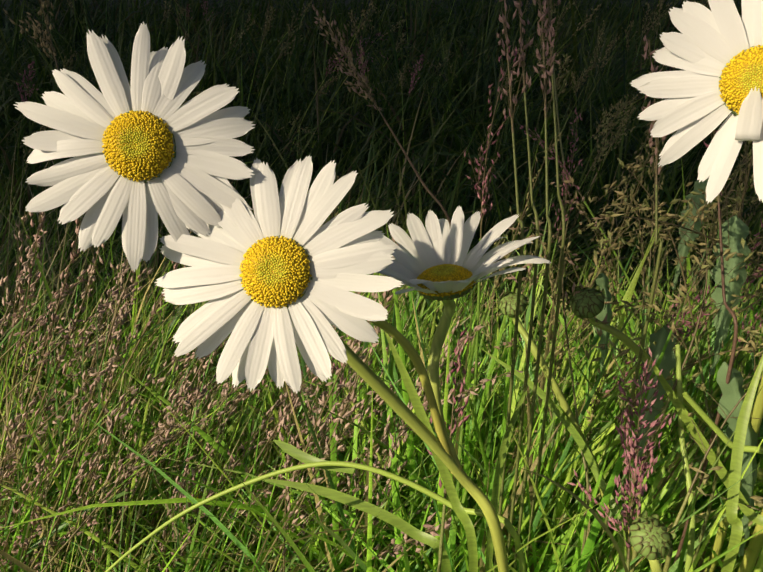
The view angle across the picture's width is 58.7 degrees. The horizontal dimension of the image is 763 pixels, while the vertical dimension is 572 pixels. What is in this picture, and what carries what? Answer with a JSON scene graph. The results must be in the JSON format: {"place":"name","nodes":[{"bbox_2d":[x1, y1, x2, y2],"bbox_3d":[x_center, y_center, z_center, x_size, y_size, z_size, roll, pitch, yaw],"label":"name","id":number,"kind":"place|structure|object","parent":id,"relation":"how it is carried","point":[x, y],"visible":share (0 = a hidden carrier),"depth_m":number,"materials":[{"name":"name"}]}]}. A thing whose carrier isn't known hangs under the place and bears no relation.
{"place":"outdoors","nodes":[
{"label":"outdoors","id":0,"kind":"place"},
{"bbox_2d":[0,0,762,571],"bbox_3d":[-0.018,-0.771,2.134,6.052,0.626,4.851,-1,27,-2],"label":"meadow grass","id":1,"kind":"structure","parent":0,"point":[404,148],"depth_m":0.43,"materials":[{"name":"green plant"}]},
{"bbox_2d":[0,0,762,571],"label":"grass spikelets","id":2,"kind":"object","parent":1,"relation":"on","point":[752,344],"depth_m":0.32,"materials":[{"name":"brown plant"}]},
{"bbox_2d":[105,178,762,571],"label":"stems","id":3,"kind":"object","parent":1,"relation":"on","point":[442,447],"depth_m":0.22,"materials":[{"name":"green plant"}]},
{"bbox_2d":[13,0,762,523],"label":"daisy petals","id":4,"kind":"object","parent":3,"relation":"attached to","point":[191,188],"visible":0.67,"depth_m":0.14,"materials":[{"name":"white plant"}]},
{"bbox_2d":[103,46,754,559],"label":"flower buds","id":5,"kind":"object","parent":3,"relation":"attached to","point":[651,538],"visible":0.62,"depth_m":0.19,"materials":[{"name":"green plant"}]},
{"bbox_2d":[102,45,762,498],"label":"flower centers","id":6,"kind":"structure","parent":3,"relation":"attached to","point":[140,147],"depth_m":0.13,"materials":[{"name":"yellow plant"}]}
]}

